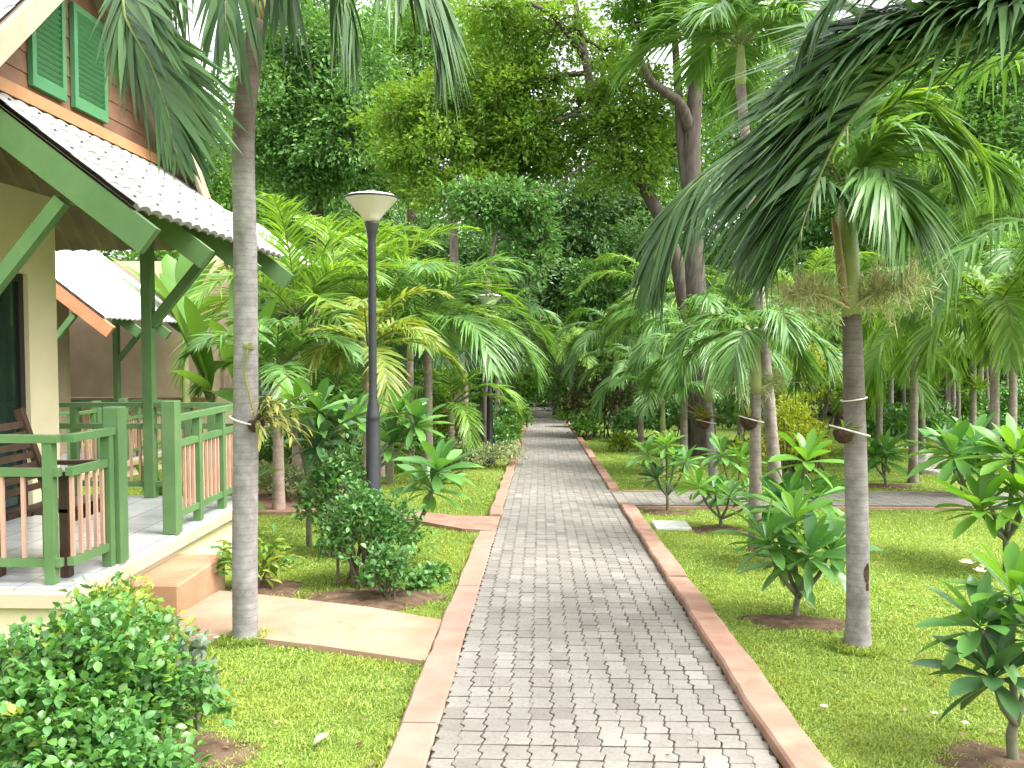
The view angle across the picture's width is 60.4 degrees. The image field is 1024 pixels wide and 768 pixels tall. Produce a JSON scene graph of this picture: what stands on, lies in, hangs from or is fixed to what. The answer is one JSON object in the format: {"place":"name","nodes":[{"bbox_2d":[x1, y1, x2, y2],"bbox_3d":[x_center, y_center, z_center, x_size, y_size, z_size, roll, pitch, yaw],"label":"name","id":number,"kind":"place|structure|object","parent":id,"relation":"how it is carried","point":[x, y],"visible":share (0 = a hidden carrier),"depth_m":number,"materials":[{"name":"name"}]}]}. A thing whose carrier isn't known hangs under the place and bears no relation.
{"place":"outdoors","nodes":[
{"label":"outdoors","id":0,"kind":"place"},
{"bbox_2d":[5,388,1023,767],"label":"ground","id":1,"kind":"structure","parent":0,"point":[622,484],"depth_m":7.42,"materials":[{"name":"green plant"}]},
{"bbox_2d":[55,250,180,486],"bbox_3d":[-9.039,-0.691,14.627,6.116,5.410,3.980,0,2,2],"label":"bungalow","id":2,"kind":"object","parent":1,"relation":"on","point":[95,289],"visible":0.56,"depth_m":14.85,"materials":[{"name":"tile"}]},
{"bbox_2d":[56,571,200,646],"bbox_3d":[-2.026,1.287,4.538,0.721,0.700,0.730,-2,3,-37],"label":"shrub","id":3,"kind":"object","parent":1,"relation":"on","point":[141,593],"visible":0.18,"depth_m":4.52,"materials":[{"name":"green plant"}]},
{"bbox_2d":[0,0,293,647],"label":"bungalow","id":4,"kind":"object","parent":1,"relation":"on","point":[78,169],"visible":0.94,"depth_m":6.68,"materials":[{"name":"wood"}]},
{"bbox_2d":[0,274,27,520],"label":"door","id":5,"kind":"structure","parent":4,"relation":"in","point":[12,347],"depth_m":7.27,"materials":[{"name":"green wood"}]},
{"bbox_2d":[0,408,99,577],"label":"garden chair","id":6,"kind":"object","parent":4,"relation":"on","point":[22,423],"visible":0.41,"depth_m":5.65,"materials":[{"name":"brown wood"}]},
{"bbox_2d":[110,254,222,451],"bbox_3d":[-6.216,-0.541,16.098,2.104,4.259,1.010,0,2,2],"label":"banana plant","id":7,"kind":"object","parent":1,"relation":"on","point":[174,271],"visible":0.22,"depth_m":16.10,"materials":[{"name":"green plant"}]},
{"bbox_2d":[125,554,224,614],"bbox_3d":[-2.402,1.475,6.332,0.370,0.302,0.880,0,2,2],"label":"entrance step","id":8,"kind":"object","parent":1,"relation":"on","point":[183,581],"visible":0.54,"depth_m":6.21,"materials":[{"name":"orange concrete"}]},
{"bbox_2d":[139,259,232,469],"bbox_3d":[-3.772,0.072,10.579,1.215,3.092,0.899,0,2,2],"label":"banana plant","id":9,"kind":"object","parent":1,"relation":"on","point":[188,316],"visible":0.56,"depth_m":10.52,"materials":[{"name":"green plant"}]},
{"bbox_2d":[69,209,335,435],"bbox_3d":[-6.805,-1.402,18.679,6.116,4.678,3.980,0,2,2],"label":"bungalow","id":10,"kind":"object","parent":1,"relation":"on","point":[91,362],"visible":0.08,"depth_m":16.76,"materials":[{"name":"paint"}]},
{"bbox_2d":[98,90,308,305],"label":"broadleaf tree","id":11,"kind":"object","parent":1,"relation":"on","point":[222,196],"visible":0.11,"depth_m":35.56,"materials":[{"name":"green plant"}]},
{"bbox_2d":[146,728,260,767],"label":"soil","id":12,"kind":"structure","parent":1,"relation":"on","point":[213,745],"depth_m":3.77,"materials":[{"name":"brown soil"}]},
{"bbox_2d":[0,684,211,767],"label":"shrub","id":13,"kind":"object","parent":12,"relation":"on","point":[132,748],"visible":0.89,"depth_m":3.09,"materials":[{"name":"green plant"}]},
{"bbox_2d":[0,585,237,766],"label":"shrub","id":14,"kind":"object","parent":12,"relation":"on","point":[102,648],"visible":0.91,"depth_m":3.40,"materials":[{"name":"green plant"}]},
{"bbox_2d":[171,617,223,732],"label":"shrub","id":15,"kind":"object","parent":12,"relation":"on","point":[195,648],"visible":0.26,"depth_m":4.01,"materials":[{"name":"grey plant"}]},
{"bbox_2d":[209,275,277,377],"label":"banana plant","id":16,"kind":"object","parent":1,"relation":"on","point":[226,351],"visible":0.12,"depth_m":11.49,"materials":[{"name":"green plant"}]},
{"bbox_2d":[225,577,306,597],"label":"soil","id":17,"kind":"structure","parent":1,"relation":"on","point":[286,588],"depth_m":6.67,"materials":[{"name":"brown soil"}]},
{"bbox_2d":[209,523,307,587],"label":"shrub","id":18,"kind":"object","parent":17,"relation":"on","point":[269,556],"visible":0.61,"depth_m":6.66,"materials":[{"name":"green plant"}]},
{"bbox_2d":[177,307,367,509],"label":"palm tree","id":19,"kind":"object","parent":1,"relation":"on","point":[275,346],"visible":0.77,"depth_m":10.37,"materials":[{"name":"green plant"}]},
{"bbox_2d":[88,0,476,640],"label":"palm tree","id":20,"kind":"object","parent":1,"relation":"on","point":[152,47],"visible":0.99,"depth_m":4.53,"materials":[{"name":"green plant"}]},
{"bbox_2d":[229,342,326,450],"bbox_3d":[-1.363,0.067,5.223,0.497,0.629,0.613,-2,3,-36],"label":"orchid plant","id":21,"kind":"object","parent":20,"relation":"attached to","point":[258,422],"visible":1,"depth_m":5.20,"materials":[{"name":"green plant"}]},
{"bbox_2d":[156,191,443,487],"bbox_3d":[-3.197,-0.472,13.024,4.043,4.252,3.851,-2,3,-39],"label":"palm tree","id":22,"kind":"object","parent":1,"relation":"on","point":[300,291],"visible":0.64,"depth_m":12.62,"materials":[{"name":"green plant"}]},
{"bbox_2d":[170,590,440,664],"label":"walkway","id":23,"kind":"structure","parent":1,"relation":"on","point":[364,631],"depth_m":5.60,"materials":[{"name":"beige concrete"}]},
{"bbox_2d":[261,372,366,547],"bbox_3d":[-1.987,0.758,8.440,1.202,1.736,1.087,1,3,20],"label":"frangipani","id":24,"kind":"object","parent":1,"relation":"on","point":[321,422],"visible":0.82,"depth_m":8.35,"materials":[{"name":"green plant"}]},
{"bbox_2d":[181,209,447,461],"bbox_3d":[-3.633,-1.002,17.338,5.023,5.257,5.383,0,2,2],"label":"palm tree","id":25,"kind":"object","parent":1,"relation":"on","point":[324,228],"visible":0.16,"depth_m":16.47,"materials":[{"name":"green plant"}]},
{"bbox_2d":[209,0,429,343],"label":"broadleaf tree","id":26,"kind":"object","parent":1,"relation":"on","point":[302,147],"visible":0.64,"depth_m":24.60,"materials":[{"name":"green plant"}]},
{"bbox_2d":[289,433,382,557],"bbox_3d":[-1.589,1.041,7.989,0.812,1.179,0.710,-1,3,-25],"label":"shrub","id":27,"kind":"object","parent":1,"relation":"on","point":[323,475],"visible":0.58,"depth_m":7.95,"materials":[{"name":"green plant"}]},
{"bbox_2d":[258,337,430,491],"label":"palm tree","id":28,"kind":"object","parent":1,"relation":"on","point":[349,378],"visible":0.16,"depth_m":12.42,"materials":[{"name":"green plant"}]},
{"bbox_2d":[256,178,475,368],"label":"broadleaf tree","id":29,"kind":"object","parent":1,"relation":"on","point":[349,210],"visible":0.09,"depth_m":39.11,"materials":[{"name":"green plant"}]},
{"bbox_2d":[344,189,398,553],"bbox_3d":[-1.253,-0.066,7.910,0.482,3.334,0.482,0,2,2],"label":"path lamp","id":30,"kind":"object","parent":1,"relation":"on","point":[371,207],"visible":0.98,"depth_m":7.86,"materials":[{"name":"grey metal"}]},
{"bbox_2d":[280,284,466,481],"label":"palm tree","id":31,"kind":"object","parent":1,"relation":"on","point":[385,376],"visible":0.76,"depth_m":10.73,"materials":[{"name":"green plant"}]},
{"bbox_2d":[301,587,447,610],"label":"soil","id":32,"kind":"structure","parent":1,"relation":"on","point":[371,597],"depth_m":6.37,"materials":[{"name":"brown soil"}]},
{"bbox_2d":[354,541,418,599],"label":"shrub","id":33,"kind":"object","parent":32,"relation":"on","point":[388,564],"visible":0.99,"depth_m":6.33,"materials":[{"name":"green plant"}]},
{"bbox_2d":[310,472,439,589],"bbox_3d":[-1.123,1.152,6.838,0.942,0.965,0.861,1,3,28],"label":"shrub","id":34,"kind":"object","parent":1,"relation":"on","point":[374,512],"visible":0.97,"depth_m":6.77,"materials":[{"name":"green plant"}]},
{"bbox_2d":[258,488,499,532],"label":"walkway","id":35,"kind":"structure","parent":1,"relation":"on","point":[465,523],"depth_m":9.96,"materials":[{"name":"concrete"}]},
{"bbox_2d":[323,388,453,476],"bbox_3d":[-1.347,0.827,9.452,1.472,1.588,0.873,0,2,2],"label":"frangipani","id":36,"kind":"object","parent":1,"relation":"on","point":[414,411],"visible":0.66,"depth_m":9.34,"materials":[{"name":"green plant"}]},
{"bbox_2d":[267,212,532,476],"bbox_3d":[-2.103,-0.539,14.598,4.540,4.370,4.755,2,3,44],"label":"palm tree","id":37,"kind":"object","parent":1,"relation":"on","point":[382,295],"visible":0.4,"depth_m":14.07,"materials":[{"name":"green plant"}]},
{"bbox_2d":[284,262,520,466],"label":"palm tree","id":38,"kind":"object","parent":1,"relation":"on","point":[443,360],"visible":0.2,"depth_m":15.47,"materials":[{"name":"green plant"}]},
{"bbox_2d":[305,250,558,484],"bbox_3d":[-1.300,-0.201,13.616,4.206,3.698,3.442,0,2,2],"label":"palm tree","id":39,"kind":"object","parent":1,"relation":"on","point":[470,332],"visible":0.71,"depth_m":13.20,"materials":[{"name":"green plant"}]},
{"bbox_2d":[388,437,484,557],"bbox_3d":[-0.645,1.041,7.527,0.832,1.193,0.962,0,2,2],"label":"frangipani","id":40,"kind":"object","parent":1,"relation":"on","point":[434,473],"visible":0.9,"depth_m":7.43,"materials":[{"name":"green plant"}]},
{"bbox_2d":[381,531,496,767],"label":"kerb","id":41,"kind":"structure","parent":1,"relation":"on","point":[413,745],"depth_m":4.64,"materials":[{"name":"pink concrete"}]},
{"bbox_2d":[338,56,564,443],"bbox_3d":[-1.339,-3.146,21.201,4.632,9.625,4.526,2,3,43],"label":"broadleaf tree","id":42,"kind":"object","parent":1,"relation":"on","point":[430,139],"visible":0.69,"depth_m":20.29,"materials":[{"name":"green plant"}]},
{"bbox_2d":[391,364,526,464],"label":"palm tree","id":43,"kind":"object","parent":1,"relation":"on","point":[449,390],"visible":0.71,"depth_m":16.27,"materials":[{"name":"green plant"}]},
{"bbox_2d":[356,0,572,417],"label":"broadleaf tree","id":44,"kind":"object","parent":1,"relation":"on","point":[411,56],"visible":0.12,"depth_m":30.77,"materials":[{"name":"green plant"}]},
{"bbox_2d":[378,211,555,420],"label":"broadleaf tree","id":45,"kind":"object","parent":1,"relation":"on","point":[472,253],"visible":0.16,"depth_m":28.90,"materials":[{"name":"green plant"}]},
{"bbox_2d":[386,281,559,444],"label":"palm tree","id":46,"kind":"object","parent":1,"relation":"on","point":[467,355],"visible":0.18,"depth_m":18.94,"materials":[{"name":"green plant"}]},
{"bbox_2d":[454,436,529,467],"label":"hedge shrub","id":47,"kind":"object","parent":1,"relation":"on","point":[509,448],"visible":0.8,"depth_m":16.10,"materials":[{"name":"green plant"}]},
{"bbox_2d":[434,171,567,460],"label":"broadleaf tree","id":48,"kind":"object","parent":1,"relation":"on","point":[518,209],"visible":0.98,"depth_m":17.17,"materials":[{"name":"green plant"}]},
{"bbox_2d":[446,286,563,412],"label":"palm tree","id":49,"kind":"object","parent":1,"relation":"on","point":[503,314],"visible":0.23,"depth_m":26.61,"materials":[{"name":"green plant"}]},
{"bbox_2d":[489,406,532,517],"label":"kerb","id":50,"kind":"structure","parent":1,"relation":"on","point":[497,505],"depth_m":12.59,"materials":[{"name":"concrete"}]},
{"bbox_2d":[501,365,546,410],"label":"garden shrub","id":51,"kind":"object","parent":1,"relation":"on","point":[526,382],"visible":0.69,"depth_m":36.67,"materials":[{"name":"green plant"}]},
{"bbox_2d":[461,156,670,414],"bbox_3d":[2.475,-4.494,39.487,10.901,12.269,8.539,0,2,2],"label":"broadleaf tree","id":52,"kind":"object","parent":1,"relation":"on","point":[577,232],"visible":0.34,"depth_m":37.83,"materials":[{"name":"green plant"}]},
{"bbox_2d":[446,0,690,449],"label":"broadleaf tree","id":53,"kind":"object","parent":1,"relation":"on","point":[614,126],"visible":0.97,"depth_m":19.60,"materials":[{"name":"green plant"}]},
{"bbox_2d":[518,320,619,419],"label":"palm tree","id":54,"kind":"object","parent":1,"relation":"on","point":[588,362],"visible":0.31,"depth_m":32.28,"materials":[{"name":"green plant"}]},
{"bbox_2d":[565,408,604,439],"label":"garden shrub","id":55,"kind":"object","parent":1,"relation":"on","point":[587,423],"visible":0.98,"depth_m":23.80,"materials":[{"name":"green plant"}]},
{"bbox_2d":[543,361,656,437],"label":"shrub","id":56,"kind":"object","parent":1,"relation":"on","point":[574,402],"visible":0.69,"depth_m":24.55,"materials":[{"name":"green plant"}]},
{"bbox_2d":[554,303,672,425],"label":"palm tree","id":57,"kind":"object","parent":1,"relation":"on","point":[586,336],"visible":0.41,"depth_m":24.28,"materials":[{"name":"green plant"}]},
{"bbox_2d":[577,338,689,451],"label":"palm tree","id":58,"kind":"object","parent":1,"relation":"on","point":[600,395],"visible":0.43,"depth_m":19.65,"materials":[{"name":"green plant"}]},
{"bbox_2d":[609,402,660,439],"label":"garden shrub","id":59,"kind":"object","parent":1,"relation":"on","point":[626,415],"visible":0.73,"depth_m":22.90,"materials":[{"name":"green plant"}]},
{"bbox_2d":[548,209,734,419],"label":"broadleaf tree","id":60,"kind":"object","parent":1,"relation":"on","point":[607,292],"visible":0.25,"depth_m":34.88,"materials":[{"name":"green plant"}]},
{"bbox_2d":[548,78,761,412],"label":"broadleaf tree","id":61,"kind":"object","parent":1,"relation":"on","point":[606,373],"visible":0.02,"depth_m":42.29,"materials":[{"name":"green plant"}]},
{"bbox_2d":[575,253,740,439],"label":"palm tree","id":62,"kind":"object","parent":1,"relation":"on","point":[671,303],"visible":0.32,"depth_m":23.64,"materials":[{"name":"green plant"}]},
{"bbox_2d":[606,360,723,474],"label":"palm tree","id":63,"kind":"object","parent":1,"relation":"on","point":[619,381],"visible":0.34,"depth_m":14.65,"materials":[{"name":"green plant"}]},
{"bbox_2d":[640,509,697,515],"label":"soil","id":64,"kind":"structure","parent":1,"relation":"on","point":[662,512],"depth_m":10.60,"materials":[{"name":"brown soil"}]},
{"bbox_2d":[625,429,704,509],"bbox_3d":[1.874,1.089,10.765,0.988,1.074,0.898,0,2,2],"label":"frangipani","id":65,"kind":"object","parent":64,"relation":"on","point":[655,472],"visible":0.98,"depth_m":10.70,"materials":[{"name":"green plant"}]},
{"bbox_2d":[595,278,772,471],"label":"palm tree","id":66,"kind":"object","parent":1,"relation":"on","point":[694,306],"visible":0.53,"depth_m":15.14,"materials":[{"name":"green plant"}]},
{"bbox_2d":[581,0,792,456],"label":"broadleaf tree","id":67,"kind":"object","parent":1,"relation":"on","point":[689,115],"visible":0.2,"depth_m":18.43,"materials":[{"name":"green plant"}]},
{"bbox_2d":[629,316,797,485],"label":"palm tree","id":68,"kind":"object","parent":1,"relation":"on","point":[708,395],"visible":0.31,"depth_m":12.77,"materials":[{"name":"green plant"}]},
{"bbox_2d":[691,524,747,534],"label":"soil","id":69,"kind":"structure","parent":1,"relation":"on","point":[706,529],"depth_m":9.42,"materials":[{"name":"brown soil"}]},
{"bbox_2d":[672,467,766,526],"bbox_3d":[2.295,1.249,9.544,1.169,0.759,0.792,0,2,2],"label":"frangipani","id":70,"kind":"object","parent":69,"relation":"on","point":[720,483],"visible":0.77,"depth_m":9.48,"materials":[{"name":"green plant"}]},
{"bbox_2d":[620,502,833,767],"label":"kerb","id":71,"kind":"structure","parent":1,"relation":"on","point":[787,739],"depth_m":4.63,"materials":[{"name":"concrete"}]},
{"bbox_2d":[694,432,766,506],"bbox_3d":[2.738,1.113,11.020,0.960,1.022,0.686,-1,3,-15],"label":"frangipani","id":72,"kind":"object","parent":1,"relation":"on","point":[741,467],"visible":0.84,"depth_m":10.97,"materials":[{"name":"green plant"}]},
{"bbox_2d":[601,0,860,510],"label":"palm tree","id":73,"kind":"object","parent":1,"relation":"on","point":[743,16],"visible":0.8,"depth_m":8.91,"materials":[{"name":"green plant"}]},
{"bbox_2d":[631,8,857,349],"bbox_3d":[9.345,-6.467,33.641,9.158,16.227,7.299,1,3,17],"label":"broadleaf tree","id":74,"kind":"object","parent":1,"relation":"on","point":[707,158],"visible":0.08,"depth_m":33.08,"materials":[{"name":"green plant"}]},
{"bbox_2d":[663,305,842,551],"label":"palm tree","id":75,"kind":"object","parent":1,"relation":"on","point":[732,345],"visible":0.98,"depth_m":8.16,"materials":[{"name":"green plant"}]},
{"bbox_2d":[736,385,831,477],"bbox_3d":[4.199,0.809,13.408,1.347,1.619,1.357,-2,3,-42],"label":"shrub","id":76,"kind":"object","parent":1,"relation":"on","point":[804,428],"visible":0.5,"depth_m":13.23,"materials":[{"name":"green plant"}]},
{"bbox_2d":[736,428,844,532],"bbox_3d":[2.492,1.004,7.544,1.078,1.267,0.958,0,2,2],"label":"frangipani","id":77,"kind":"object","parent":1,"relation":"on","point":[791,483],"visible":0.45,"depth_m":7.53,"materials":[{"name":"green plant"}]},
{"bbox_2d":[736,614,844,631],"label":"soil","id":78,"kind":"structure","parent":1,"relation":"on","point":[787,621],"depth_m":5.78,"materials":[{"name":"brown soil"}]},
{"bbox_2d":[710,485,883,615],"bbox_3d":[1.901,1.163,5.874,1.151,0.968,0.902,0,2,2],"label":"frangipani","id":79,"kind":"object","parent":78,"relation":"on","point":[818,535],"visible":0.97,"depth_m":5.84,"materials":[{"name":"green plant"}]},
{"bbox_2d":[702,306,881,464],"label":"palm tree","id":80,"kind":"object","parent":1,"relation":"on","point":[737,409],"visible":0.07,"depth_m":16.52,"materials":[{"name":"green plant"}]},
{"bbox_2d":[712,246,883,414],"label":"palm tree","id":81,"kind":"object","parent":1,"relation":"on","point":[830,250],"visible":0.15,"depth_m":21.26,"materials":[{"name":"green plant"}]},
{"bbox_2d":[762,320,842,473],"bbox_3d":[5.332,0.227,15.412,1.591,2.772,1.292,-1,3,-30],"label":"shrub","id":82,"kind":"object","parent":1,"relation":"on","point":[827,402],"visible":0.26,"depth_m":15.26,"materials":[{"name":"green plant"}]},
{"bbox_2d":[622,490,1020,509],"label":"side path kerb","id":83,"kind":"structure","parent":1,"relation":"on","point":[740,507],"depth_m":10.97,"materials":[{"name":"concrete"}]},
{"bbox_2d":[622,57,1023,648],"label":"palm tree","id":84,"kind":"object","parent":1,"relation":"on","point":[901,211],"visible":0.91,"depth_m":5.03,"materials":[{"name":"green plant"}]},
{"bbox_2d":[725,14,947,425],"bbox_3d":[11.647,-5.617,31.333,8.239,14.571,7.248,0,2,2],"label":"broadleaf tree","id":85,"kind":"object","parent":1,"relation":"on","point":[817,238],"visible":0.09,"depth_m":31.16,"materials":[{"name":"green plant"}]},
{"bbox_2d":[676,0,1023,325],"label":"palm tree","id":86,"kind":"object","parent":1,"relation":"on","point":[838,78],"visible":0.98,"depth_m":3.48,"materials":[{"name":"green plant"}]},
{"bbox_2d":[781,242,924,324],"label":"palm tree","id":87,"kind":"object","parent":1,"relation":"on","point":[863,263],"visible":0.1,"depth_m":27.16,"materials":[{"name":"green plant"}]},
{"bbox_2d":[802,332,958,459],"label":"palm tree","id":88,"kind":"object","parent":1,"relation":"on","point":[877,415],"visible":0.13,"depth_m":16.30,"materials":[{"name":"green plant"}]},
{"bbox_2d":[840,400,925,450],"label":"garden shrub","id":89,"kind":"object","parent":1,"relation":"on","point":[898,426],"visible":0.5,"depth_m":18.62,"materials":[{"name":"green plant"}]},
{"bbox_2d":[868,483,916,488],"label":"soil","id":90,"kind":"structure","parent":1,"relation":"on","point":[889,486],"depth_m":13.30,"materials":[{"name":"brown soil"}]},
{"bbox_2d":[842,428,918,485],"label":"frangipani","id":91,"kind":"object","parent":90,"relation":"on","point":[881,451],"visible":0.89,"depth_m":13.26,"materials":[{"name":"green plant"}]},
{"bbox_2d":[797,271,1023,482],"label":"palm tree","id":92,"kind":"object","parent":1,"relation":"on","point":[874,357],"visible":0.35,"depth_m":13.59,"materials":[{"name":"green plant"}]},
{"bbox_2d":[883,394,957,449],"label":"garden shrub","id":93,"kind":"object","parent":1,"relation":"on","point":[929,422],"visible":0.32,"depth_m":19.86,"materials":[{"name":"green plant"}]},
{"bbox_2d":[864,256,1023,496],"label":"palm tree","id":94,"kind":"object","parent":1,"relation":"on","point":[999,347],"visible":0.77,"depth_m":11.42,"materials":[{"name":"green plant"}]},
{"bbox_2d":[884,310,1023,446],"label":"palm tree","id":95,"kind":"object","parent":1,"relation":"on","point":[959,346],"visible":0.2,"depth_m":17.65,"materials":[{"name":"green plant"}]},
{"bbox_2d":[892,39,1023,438],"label":"broadleaf tree","id":96,"kind":"object","parent":1,"relation":"on","point":[987,124],"visible":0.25,"depth_m":23.61,"materials":[{"name":"green plant"}]},
{"bbox_2d":[905,410,1023,571],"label":"frangipani","id":97,"kind":"object","parent":1,"relation":"on","point":[984,487],"visible":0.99,"depth_m":7.41,"materials":[{"name":"green plant"}]},
{"bbox_2d":[907,224,1023,470],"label":"palm tree","id":98,"kind":"object","parent":1,"relation":"on","point":[1003,260],"visible":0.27,"depth_m":14.19,"materials":[{"name":"green plant"}]},
{"bbox_2d":[912,148,1023,328],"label":"palm tree","id":99,"kind":"object","parent":1,"relation":"on","point":[951,273],"visible":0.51,"depth_m":9.90,"materials":[{"name":"green plant"}]},
{"bbox_2d":[934,738,1023,767],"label":"soil","id":100,"kind":"structure","parent":1,"relation":"on","point":[994,757],"depth_m":3.71,"materials":[{"name":"brown soil"}]},
{"bbox_2d":[909,541,1023,759],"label":"frangipani","id":101,"kind":"object","parent":100,"relation":"on","point":[997,653],"visible":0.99,"depth_m":3.63,"materials":[{"name":"green plant"}]},
{"bbox_2d":[977,378,1023,428],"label":"garden shrub","id":102,"kind":"object","parent":1,"relation":"on","point":[1004,401],"visible":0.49,"depth_m":20.01,"materials":[{"name":"green plant"}]},
{"bbox_2d":[101,0,943,294],"label":"sky","id":103,"kind":"structure","parent":0,"point":[194,38],"materials":[{"name":"white"}]},
{"bbox_2d":[427,401,780,767],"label":"path","id":104,"kind":"structure","parent":0,"point":[541,486],"depth_m":5.00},
{"bbox_2d":[611,492,1023,505],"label":"side path","id":105,"kind":"structure","parent":0,"point":[874,498],"depth_m":11.66,"materials":[{"name":"grey concrete"}]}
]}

